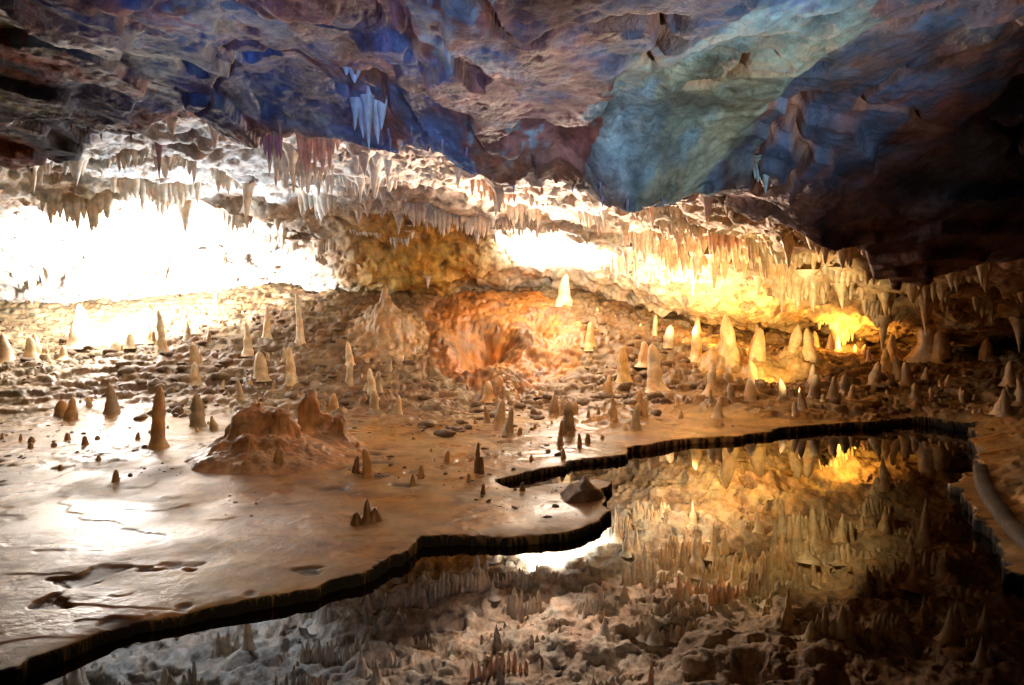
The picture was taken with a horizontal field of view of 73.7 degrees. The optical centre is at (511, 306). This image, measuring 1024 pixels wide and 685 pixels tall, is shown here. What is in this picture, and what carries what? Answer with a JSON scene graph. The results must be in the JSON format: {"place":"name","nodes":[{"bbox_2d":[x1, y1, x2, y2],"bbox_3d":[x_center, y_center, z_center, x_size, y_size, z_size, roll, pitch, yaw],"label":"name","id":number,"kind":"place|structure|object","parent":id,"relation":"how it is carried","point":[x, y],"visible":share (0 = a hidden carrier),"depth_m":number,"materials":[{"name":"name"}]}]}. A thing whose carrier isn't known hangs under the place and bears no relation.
{"place":"outdoors","nodes":[
{"label":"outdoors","id":0,"kind":"place"},
{"bbox_2d":[0,0,1023,349],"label":"cave ceiling","id":1,"kind":"structure","parent":0,"point":[886,136],"depth_m":4.24,"materials":[{"name":"stone"}]},
{"bbox_2d":[26,166,38,193],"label":"stalactite","id":2,"kind":"object","parent":1,"relation":"hanging from","point":[32,178],"visible":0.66,"depth_m":9.37},
{"bbox_2d":[40,190,113,231],"bbox_3d":[-7.435,-1.692,11.660,1.146,0.820,0.315,0,0,-15],"label":"drapery","id":3,"kind":"object","parent":1,"relation":"hanging from","point":[74,206],"visible":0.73,"depth_m":11.63,"materials":[{"name":"stone"}]},
{"bbox_2d":[154,142,162,178],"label":"stalactite","id":4,"kind":"object","parent":1,"relation":"hanging from","point":[158,148],"visible":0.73,"depth_m":8.59},
{"bbox_2d":[176,199,193,232],"bbox_3d":[-5.957,-1.658,12.312,0.469,0.700,0.536,0,0,0],"label":"stalactite","id":5,"kind":"object","parent":1,"relation":"hanging from","point":[184,211],"visible":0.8,"depth_m":12.23},
{"bbox_2d":[226,173,255,220],"bbox_3d":[-4.141,-1.679,10.623,0.566,0.750,0.500,0,0,0],"label":"stalactite","id":6,"kind":"object","parent":1,"relation":"hanging from","point":[247,189],"visible":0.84,"depth_m":10.54},
{"bbox_2d":[259,133,282,161],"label":"drapery","id":7,"kind":"object","parent":1,"relation":"hanging from","point":[268,144],"visible":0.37,"depth_m":6.96,"materials":[{"name":"stone"}]},
{"bbox_2d":[282,142,297,184],"bbox_3d":[-2.889,-1.867,9.006,0.293,0.550,0.352,0,0,24],"label":"stalactite","id":8,"kind":"object","parent":1,"relation":"hanging from","point":[291,154],"visible":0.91,"depth_m":8.95},
{"bbox_2d":[266,148,334,193],"bbox_3d":[-2.898,-1.916,9.407,0.958,0.725,0.223,0,0,-14],"label":"drapery","id":9,"kind":"object","parent":1,"relation":"hanging from","point":[281,166],"visible":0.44,"depth_m":9.35,"materials":[{"name":"stone"}]},
{"bbox_2d":[296,133,339,172],"bbox_3d":[-1.985,-1.730,6.996,0.494,0.732,0.195,0,0,-18],"label":"drapery","id":10,"kind":"object","parent":1,"relation":"hanging from","point":[320,147],"visible":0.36,"depth_m":6.97,"materials":[{"name":"stone"}]},
{"bbox_2d":[11,115,663,213],"bbox_3d":[-2.715,-1.434,5.293,7.627,1.636,0.797,0,0,14],"label":"soda straw mass","id":11,"kind":"object","parent":1,"relation":"attached to","point":[279,122],"visible":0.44,"depth_m":4.78,"materials":[{"name":"stone"}]},
{"bbox_2d":[342,66,349,75],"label":"stalactite","id":12,"kind":"object","parent":1,"relation":"hanging from","point":[346,70],"visible":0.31,"depth_m":3.79},
{"bbox_2d":[349,97,358,129],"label":"stalactite","id":13,"kind":"object","parent":1,"relation":"hanging from","point":[354,102],"visible":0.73,"depth_m":4.28},
{"bbox_2d":[349,68,361,82],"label":"stalactite","id":14,"kind":"object","parent":1,"relation":"hanging from","point":[354,77],"visible":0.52,"depth_m":3.81},
{"bbox_2d":[358,97,364,137],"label":"stalactite","id":15,"kind":"object","parent":1,"relation":"hanging from","point":[361,118],"visible":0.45,"depth_m":4.30},
{"bbox_2d":[360,85,374,149],"bbox_3d":[-0.910,-1.185,4.245,0.153,0.440,0.186,0,0,-37],"label":"stalactite","id":16,"kind":"object","parent":1,"relation":"hanging from","point":[367,99],"visible":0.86,"depth_m":4.23},
{"bbox_2d":[373,99,379,143],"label":"stalactite","id":17,"kind":"object","parent":1,"relation":"hanging from","point":[376,124],"visible":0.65,"depth_m":4.30},
{"bbox_2d":[377,95,387,129],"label":"stalactite","id":18,"kind":"object","parent":1,"relation":"hanging from","point":[381,108],"visible":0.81,"depth_m":4.28},
{"bbox_2d":[0,118,1023,352],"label":"stalactite mass","id":19,"kind":"object","parent":1,"relation":"hanging from","point":[374,164],"visible":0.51,"depth_m":11.65,"materials":[{"name":"stone"}]},
{"bbox_2d":[37,147,1023,345],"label":"flowstone curtain mass","id":20,"kind":"object","parent":1,"relation":"hanging from","point":[320,200],"visible":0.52,"depth_m":11.75,"materials":[{"name":"stone"}]},
{"bbox_2d":[110,177,200,213],"bbox_3d":[-5.787,-1.883,11.135,1.419,0.762,0.306,0,0,-15],"label":"drapery","id":21,"kind":"object","parent":20,"relation":"hanging from","point":[159,194],"visible":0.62,"depth_m":11.10,"materials":[{"name":"stone"}]},
{"bbox_2d":[470,179,527,202],"bbox_3d":[-0.173,-1.686,9.553,0.869,0.511,0.217,0,0,-5],"label":"drapery","id":22,"kind":"object","parent":20,"relation":"hanging from","point":[478,183],"visible":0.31,"depth_m":9.51,"materials":[{"name":"stone"}]},
{"bbox_2d":[642,247,647,264],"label":"stalactite","id":23,"kind":"object","parent":1,"relation":"hanging from","point":[644,254],"visible":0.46,"depth_m":11.78},
{"bbox_2d":[649,207,653,228],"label":"stalactite","id":24,"kind":"object","parent":1,"relation":"hanging from","point":[651,209],"visible":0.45,"depth_m":8.58},
{"bbox_2d":[703,197,711,227],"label":"stalactite","id":25,"kind":"object","parent":1,"relation":"hanging from","point":[707,202],"visible":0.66,"depth_m":6.97},
{"bbox_2d":[754,155,761,181],"bbox_3d":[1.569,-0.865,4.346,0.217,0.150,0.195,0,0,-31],"label":"stalactite","id":26,"kind":"object","parent":1,"relation":"hanging from","point":[758,177],"visible":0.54,"depth_m":4.32},
{"bbox_2d":[755,158,768,194],"bbox_3d":[1.593,-0.815,4.300,0.165,0.220,0.133,0,0,0],"label":"stalactite","id":27,"kind":"object","parent":1,"relation":"hanging from","point":[765,177],"visible":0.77,"depth_m":4.29},
{"bbox_2d":[759,257,798,284],"bbox_3d":[4.203,-0.628,10.704,0.840,0.593,0.264,0,0,-17],"label":"drapery","id":28,"kind":"object","parent":1,"relation":"hanging from","point":[785,276],"visible":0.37,"depth_m":10.66,"materials":[{"name":"stone"}]},
{"bbox_2d":[774,233,794,268],"bbox_3d":[3.757,-0.754,9.411,0.379,0.500,0.357,0,0,-20],"label":"stalactite","id":29,"kind":"object","parent":1,"relation":"hanging from","point":[787,241],"visible":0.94,"depth_m":9.35},
{"bbox_2d":[646,211,947,328],"bbox_3d":[4.478,-0.529,10.808,5.132,1.847,3.111,0,0,0],"label":"flowstone curtain mass","id":30,"kind":"object","parent":1,"relation":"attached to","point":[759,245],"visible":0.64,"depth_m":10.55,"materials":[{"name":"stone"}]},
{"bbox_2d":[622,229,658,254],"bbox_3d":[2.207,-1.169,11.602,0.791,0.587,0.227,0,0,-17],"label":"drapery","id":31,"kind":"object","parent":30,"relation":"hanging from","point":[644,240],"visible":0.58,"depth_m":11.56,"materials":[{"name":"stone"}]},
{"bbox_2d":[675,232,682,256],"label":"stalactite","id":32,"kind":"object","parent":30,"relation":"hanging from","point":[679,239],"visible":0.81,"depth_m":10.56},
{"bbox_2d":[686,236,691,250],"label":"stalactite","id":33,"kind":"object","parent":30,"relation":"hanging from","point":[688,242],"visible":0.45,"depth_m":10.68},
{"bbox_2d":[689,238,702,279],"bbox_3d":[3.090,-0.794,11.512,0.477,0.700,0.429,0,0,0],"label":"stalactite","id":34,"kind":"object","parent":30,"relation":"hanging from","point":[695,263],"visible":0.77,"depth_m":11.45},
{"bbox_2d":[717,245,722,263],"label":"stalactite","id":35,"kind":"object","parent":30,"relation":"hanging from","point":[720,254],"visible":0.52,"depth_m":10.79},
{"bbox_2d":[720,258,729,280],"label":"stalactite","id":36,"kind":"object","parent":30,"relation":"hanging from","point":[724,266],"visible":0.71,"depth_m":11.55},
{"bbox_2d":[708,233,743,254],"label":"drapery","id":37,"kind":"object","parent":30,"relation":"hanging from","point":[721,241],"visible":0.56,"depth_m":10.30,"materials":[{"name":"stone"}]},
{"bbox_2d":[731,243,738,271],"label":"stalactite","id":38,"kind":"object","parent":30,"relation":"hanging from","point":[735,256],"visible":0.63,"depth_m":10.86},
{"bbox_2d":[739,251,747,275],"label":"stalactite","id":39,"kind":"object","parent":30,"relation":"hanging from","point":[744,265],"visible":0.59,"depth_m":10.97},
{"bbox_2d":[779,276,784,292],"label":"stalactite","id":40,"kind":"object","parent":30,"relation":"hanging from","point":[781,283],"visible":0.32,"depth_m":10.86},
{"bbox_2d":[791,274,803,308],"bbox_3d":[4.623,-0.311,11.004,0.484,0.700,0.541,0,0,0],"label":"stalactite","id":41,"kind":"object","parent":30,"relation":"hanging from","point":[797,285],"visible":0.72,"depth_m":10.93},
{"bbox_2d":[786,283,829,309],"bbox_3d":[4.951,-0.268,11.402,0.888,0.662,0.260,0,0,-12],"label":"drapery","id":42,"kind":"object","parent":30,"relation":"hanging from","point":[823,295],"visible":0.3,"depth_m":11.36,"materials":[{"name":"stone"}]},
{"bbox_2d":[809,280,821,312],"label":"stalactite","id":43,"kind":"object","parent":30,"relation":"hanging from","point":[813,297],"visible":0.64,"depth_m":11.06},
{"bbox_2d":[833,283,846,309],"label":"stalactite","id":44,"kind":"object","parent":30,"relation":"hanging from","point":[840,288],"visible":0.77,"depth_m":10.95},
{"bbox_2d":[847,282,854,299],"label":"stalactite","id":45,"kind":"object","parent":30,"relation":"hanging from","point":[850,288],"visible":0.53,"depth_m":11.07},
{"bbox_2d":[877,291,890,316],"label":"stalactite","id":46,"kind":"object","parent":30,"relation":"hanging from","point":[884,297],"visible":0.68,"depth_m":10.96},
{"bbox_2d":[0,283,1023,684],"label":"cave floor","id":47,"kind":"structure","parent":0,"point":[92,555],"depth_m":8.09,"materials":[{"name":"stone"}]},
{"bbox_2d":[32,334,41,354],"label":"stalagmite","id":48,"kind":"object","parent":47,"relation":"on","point":[37,343],"visible":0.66,"depth_m":11.97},
{"bbox_2d":[53,400,67,416],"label":"stalagmite","id":49,"kind":"object","parent":47,"relation":"on","point":[61,407],"visible":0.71,"depth_m":9.66,"materials":[{"name":"stone"}]},
{"bbox_2d":[64,397,78,419],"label":"stalagmite","id":50,"kind":"object","parent":47,"relation":"on","point":[71,412],"visible":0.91,"depth_m":9.56,"materials":[{"name":"stone"}]},
{"bbox_2d":[60,304,101,348],"bbox_3d":[-8.004,0.357,12.624,0.793,0.810,0.675,0,0,0],"label":"stalagmite","id":51,"kind":"object","parent":47,"relation":"on","point":[81,333],"visible":0.98,"depth_m":12.56,"materials":[{"name":"stone"}]},
{"bbox_2d":[110,321,120,350],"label":"stalagmite","id":52,"kind":"object","parent":47,"relation":"on","point":[116,343],"visible":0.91,"depth_m":12.56,"materials":[{"name":"stone"}]},
{"bbox_2d":[146,385,169,449],"bbox_3d":[-4.035,1.280,7.772,0.300,0.770,0.292,0,0,0],"label":"stalagmite","id":53,"kind":"object","parent":47,"relation":"on","point":[158,441],"visible":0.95,"depth_m":7.74,"materials":[{"name":"stone"}]},
{"bbox_2d":[155,310,169,355],"bbox_3d":[-6.289,0.473,12.286,0.253,0.860,0.297,0,0,0],"label":"stalagmite","id":54,"kind":"object","parent":47,"relation":"on","point":[161,342],"visible":0.94,"depth_m":12.23,"materials":[{"name":"stone"}]},
{"bbox_2d":[189,362,202,385],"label":"stalagmite","id":55,"kind":"object","parent":47,"relation":"on","point":[195,376],"visible":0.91,"depth_m":11.15,"materials":[{"name":"stone"}]},
{"bbox_2d":[241,323,253,355],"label":"stalagmite","id":56,"kind":"object","parent":47,"relation":"on","point":[248,350],"visible":1,"depth_m":12.23,"materials":[{"name":"stone"}]},
{"bbox_2d":[261,306,272,338],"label":"stalagmite","id":57,"kind":"object","parent":47,"relation":"on","point":[266,329],"visible":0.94,"depth_m":12.74,"materials":[{"name":"stone"}]},
{"bbox_2d":[184,388,372,475],"bbox_3d":[-2.409,1.313,7.299,2.300,0.769,2.300,0,0,0],"label":"flowstone mound","id":58,"kind":"object","parent":47,"relation":"on","point":[313,438],"visible":0.73,"depth_m":6.92,"materials":[{"name":"stone"}]},
{"bbox_2d":[241,460,249,464],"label":"stalagmite","id":59,"kind":"object","parent":58,"relation":"on","point":[245,462],"visible":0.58,"depth_m":6.40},
{"bbox_2d":[273,447,283,463],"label":"stalagmite","id":60,"kind":"object","parent":58,"relation":"on","point":[278,458],"visible":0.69,"depth_m":6.48,"materials":[{"name":"stone"}]},
{"bbox_2d":[361,448,373,477],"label":"stalagmite","id":61,"kind":"object","parent":58,"relation":"on","point":[367,471],"visible":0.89,"depth_m":6.39,"materials":[{"name":"stone"}]},
{"bbox_2d":[0,418,576,517],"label":"pebbles","id":62,"kind":"object","parent":47,"relation":"on","point":[404,467],"visible":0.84,"depth_m":7.29,"materials":[{"name":"stone"}]},
{"bbox_2d":[283,347,297,386],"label":"stalagmite","id":63,"kind":"object","parent":47,"relation":"on","point":[291,378],"visible":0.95,"depth_m":11.23,"materials":[{"name":"stone"}]},
{"bbox_2d":[295,293,305,344],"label":"stalagmite","id":64,"kind":"object","parent":47,"relation":"on","point":[300,330],"visible":0.95,"depth_m":12.55,"materials":[{"name":"stone"}]},
{"bbox_2d":[0,418,603,486],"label":"stalagmites","id":65,"kind":"object","parent":47,"relation":"on","point":[115,476],"visible":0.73,"depth_m":7.88,"materials":[{"name":"stone"}]},
{"bbox_2d":[327,393,338,412],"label":"stalagmite","id":66,"kind":"object","parent":47,"relation":"on","point":[333,404],"visible":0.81,"depth_m":10.24,"materials":[{"name":"stone"}]},
{"bbox_2d":[345,341,355,369],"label":"stalagmite","id":67,"kind":"object","parent":47,"relation":"on","point":[349,357],"visible":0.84,"depth_m":12.14,"materials":[{"name":"stone"}]},
{"bbox_2d":[351,455,359,472],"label":"stalagmite","id":68,"kind":"object","parent":47,"relation":"on","point":[355,467],"visible":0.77,"depth_m":6.54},
{"bbox_2d":[350,512,362,525],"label":"stalagmite","id":69,"kind":"object","parent":47,"relation":"on","point":[356,519],"visible":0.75,"depth_m":4.99,"materials":[{"name":"stone"}]},
{"bbox_2d":[362,499,372,523],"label":"stalagmite","id":70,"kind":"object","parent":47,"relation":"on","point":[366,518],"visible":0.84,"depth_m":5.04,"materials":[{"name":"stone"}]},
{"bbox_2d":[367,368,379,398],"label":"stalagmite","id":71,"kind":"object","parent":47,"relation":"on","point":[371,383],"visible":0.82,"depth_m":11.13,"materials":[{"name":"stone"}]},
{"bbox_2d":[371,507,382,522],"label":"stalagmite","id":72,"kind":"object","parent":47,"relation":"on","point":[376,517],"visible":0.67,"depth_m":5.07,"materials":[{"name":"stone"}]},
{"bbox_2d":[344,284,431,370],"bbox_3d":[-2.400,0.492,13.200,2.001,1.882,2.000,0,0,0],"label":"flowstone mound","id":73,"kind":"object","parent":47,"relation":"on","point":[384,328],"visible":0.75,"depth_m":12.97,"materials":[{"name":"stone"}]},
{"bbox_2d":[417,465,424,478],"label":"stalagmite","id":74,"kind":"object","parent":47,"relation":"on","point":[421,474],"visible":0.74,"depth_m":6.41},
{"bbox_2d":[444,450,450,461],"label":"stalagmite","id":75,"kind":"object","parent":47,"relation":"on","point":[447,456],"visible":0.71,"depth_m":7.08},
{"bbox_2d":[474,442,479,472],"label":"stalagmite","id":76,"kind":"object","parent":47,"relation":"on","point":[476,461],"visible":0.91,"depth_m":6.67,"materials":[{"name":"stone"}]},
{"bbox_2d":[478,456,484,474],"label":"stalagmite","id":77,"kind":"object","parent":47,"relation":"on","point":[481,471],"visible":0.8,"depth_m":6.64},
{"bbox_2d":[480,484,485,494],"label":"stalagmite","id":78,"kind":"object","parent":47,"relation":"on","point":[483,492],"visible":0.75,"depth_m":5.86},
{"bbox_2d":[480,381,494,402],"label":"stalagmite","id":79,"kind":"object","parent":47,"relation":"on","point":[488,396],"visible":0.94,"depth_m":11.41,"materials":[{"name":"stone"}]},
{"bbox_2d":[469,371,525,405],"bbox_3d":[-0.220,1.463,11.700,1.200,0.676,1.200,0,0,0],"label":"flowstone mound","id":80,"kind":"object","parent":47,"relation":"on","point":[508,391],"visible":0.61,"depth_m":11.53,"materials":[{"name":"stone"}]},
{"bbox_2d":[495,375,503,396],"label":"stalagmite","id":81,"kind":"object","parent":80,"relation":"on","point":[499,382],"visible":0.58,"depth_m":11.56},
{"bbox_2d":[0,297,1020,437],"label":"rubble","id":82,"kind":"object","parent":47,"relation":"on","point":[175,409],"visible":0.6,"depth_m":11.39,"materials":[{"name":"stone"}]},
{"bbox_2d":[603,381,613,394],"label":"stalagmite","id":83,"kind":"object","parent":82,"relation":"on","point":[607,387],"visible":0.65,"depth_m":11.38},
{"bbox_2d":[0,292,1023,435],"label":"stalagmite mass","id":84,"kind":"object","parent":47,"relation":"on","point":[1001,407],"visible":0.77,"depth_m":10.58,"materials":[{"name":"stone"}]},
{"bbox_2d":[519,482,525,491],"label":"stalagmite","id":85,"kind":"object","parent":47,"relation":"on","point":[522,487],"visible":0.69,"depth_m":5.98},
{"bbox_2d":[556,420,563,444],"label":"stalagmite","id":86,"kind":"object","parent":47,"relation":"on","point":[560,438],"visible":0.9,"depth_m":7.95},
{"bbox_2d":[554,274,572,306],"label":"stalagmite","id":87,"kind":"object","parent":47,"relation":"on","point":[563,298],"visible":1,"depth_m":14.49,"materials":[{"name":"stone"}]},
{"bbox_2d":[577,433,581,446],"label":"stalagmite","id":88,"kind":"object","parent":47,"relation":"on","point":[579,442],"visible":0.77,"depth_m":7.88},
{"bbox_2d":[560,476,603,502],"bbox_3d":[0.567,1.813,5.857,0.520,0.750,0.520,0,0,0],"label":"boulder","id":89,"kind":"object","parent":47,"relation":"on","point":[584,489],"visible":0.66,"depth_m":5.70,"materials":[{"name":"stone"}]},
{"bbox_2d":[583,322,596,350],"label":"stalagmite","id":90,"kind":"object","parent":47,"relation":"on","point":[589,343],"visible":0.99,"depth_m":13.14,"materials":[{"name":"stone"}]},
{"bbox_2d":[607,397,617,422],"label":"stalagmite","id":91,"kind":"object","parent":47,"relation":"on","point":[613,418],"visible":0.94,"depth_m":9.36,"materials":[{"name":"stone"}]},
{"bbox_2d":[615,345,632,382],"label":"stalagmite","id":92,"kind":"object","parent":47,"relation":"on","point":[623,374],"visible":0.94,"depth_m":12.11,"materials":[{"name":"stone"}]},
{"bbox_2d":[636,390,642,409],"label":"stalagmite","id":93,"kind":"object","parent":47,"relation":"on","point":[639,397],"visible":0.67,"depth_m":10.18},
{"bbox_2d":[641,400,648,417],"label":"stalagmite","id":94,"kind":"object","parent":47,"relation":"on","point":[645,411],"visible":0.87,"depth_m":9.48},
{"bbox_2d":[645,344,669,392],"bbox_3d":[2.438,1.023,11.387,0.525,0.810,0.476,0,0,0],"label":"stalagmite","id":95,"kind":"object","parent":47,"relation":"on","point":[655,382],"visible":0.96,"depth_m":11.34,"materials":[{"name":"stone"}]},
{"bbox_2d":[709,362,715,369],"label":"stalagmite","id":96,"kind":"object","parent":47,"relation":"on","point":[713,365],"visible":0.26,"depth_m":10.77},
{"bbox_2d":[747,360,757,379],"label":"stalagmite","id":97,"kind":"object","parent":47,"relation":"on","point":[752,372],"visible":0.55,"depth_m":11.56,"materials":[{"name":"stone"}]},
{"bbox_2d":[747,328,770,382],"bbox_3d":[4.258,0.827,11.973,0.760,0.910,0.831,0,0,0],"label":"stalagmite","id":98,"kind":"object","parent":47,"relation":"on","point":[757,349],"visible":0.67,"depth_m":11.91,"materials":[{"name":"stone"}]},
{"bbox_2d":[692,341,835,387],"bbox_3d":[4.433,1.039,12.167,2.800,0.956,2.800,0,0,0],"label":"flowstone mound","id":99,"kind":"object","parent":47,"relation":"on","point":[785,365],"visible":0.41,"depth_m":11.87,"materials":[{"name":"stone"}]},
{"bbox_2d":[688,326,701,361],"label":"stalagmite","id":100,"kind":"object","parent":99,"relation":"on","point":[696,349],"visible":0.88,"depth_m":12.54,"materials":[{"name":"stone"}]},
{"bbox_2d":[719,314,741,367],"bbox_3d":[3.931,0.710,12.156,0.631,1.160,0.717,0,0,0],"label":"stalagmite","id":101,"kind":"object","parent":99,"relation":"on","point":[729,351],"visible":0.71,"depth_m":12.07,"materials":[{"name":"stone"}]},
{"bbox_2d":[788,324,801,352],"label":"stalagmite","id":102,"kind":"object","parent":99,"relation":"on","point":[795,341],"visible":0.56,"depth_m":12.03,"materials":[{"name":"stone"}]},
{"bbox_2d":[802,328,818,363],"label":"stalagmite","id":103,"kind":"object","parent":99,"relation":"on","point":[809,352],"visible":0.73,"depth_m":11.84,"materials":[{"name":"stone"}]},
{"bbox_2d":[880,348,891,372],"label":"stalagmite","id":104,"kind":"object","parent":47,"relation":"on","point":[885,363],"visible":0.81,"depth_m":11.82,"materials":[{"name":"stone"}]},
{"bbox_2d":[886,334,901,362],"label":"stalagmite","id":105,"kind":"object","parent":47,"relation":"on","point":[891,347],"visible":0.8,"depth_m":12.33,"materials":[{"name":"stone"}]},
{"bbox_2d":[902,326,933,362],"bbox_3d":[7.392,0.587,12.282,0.762,0.810,0.713,0,0,0],"label":"stalagmite","id":106,"kind":"object","parent":47,"relation":"on","point":[922,351],"visible":0.63,"depth_m":12.18,"materials":[{"name":"stone"}]},
{"bbox_2d":[930,330,951,364],"bbox_3d":[7.579,0.697,12.106,0.530,0.610,0.517,0,0,0],"label":"stalagmite","id":107,"kind":"object","parent":47,"relation":"on","point":[941,347],"visible":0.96,"depth_m":11.99,"materials":[{"name":"stone"}]},
{"bbox_2d":[978,338,993,360],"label":"stalagmite","id":108,"kind":"object","parent":47,"relation":"on","point":[986,349],"visible":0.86,"depth_m":11.74,"materials":[{"name":"stone"}]},
{"bbox_2d":[973,463,1023,548],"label":"path kerb","id":109,"kind":"structure","parent":47,"relation":"on","point":[1010,524],"depth_m":5.25,"materials":[{"name":"stone"}]},
{"bbox_2d":[20,424,1023,684],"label":"water","id":110,"kind":"structure","parent":0,"point":[870,556],"depth_m":3.92,"materials":[{"name":"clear liquid"}]},
{"bbox_2d":[888,292,895,315],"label":"stalactite","id":111,"kind":"object","parent":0,"point":[891,300],"visible":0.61,"depth_m":11.05}
]}

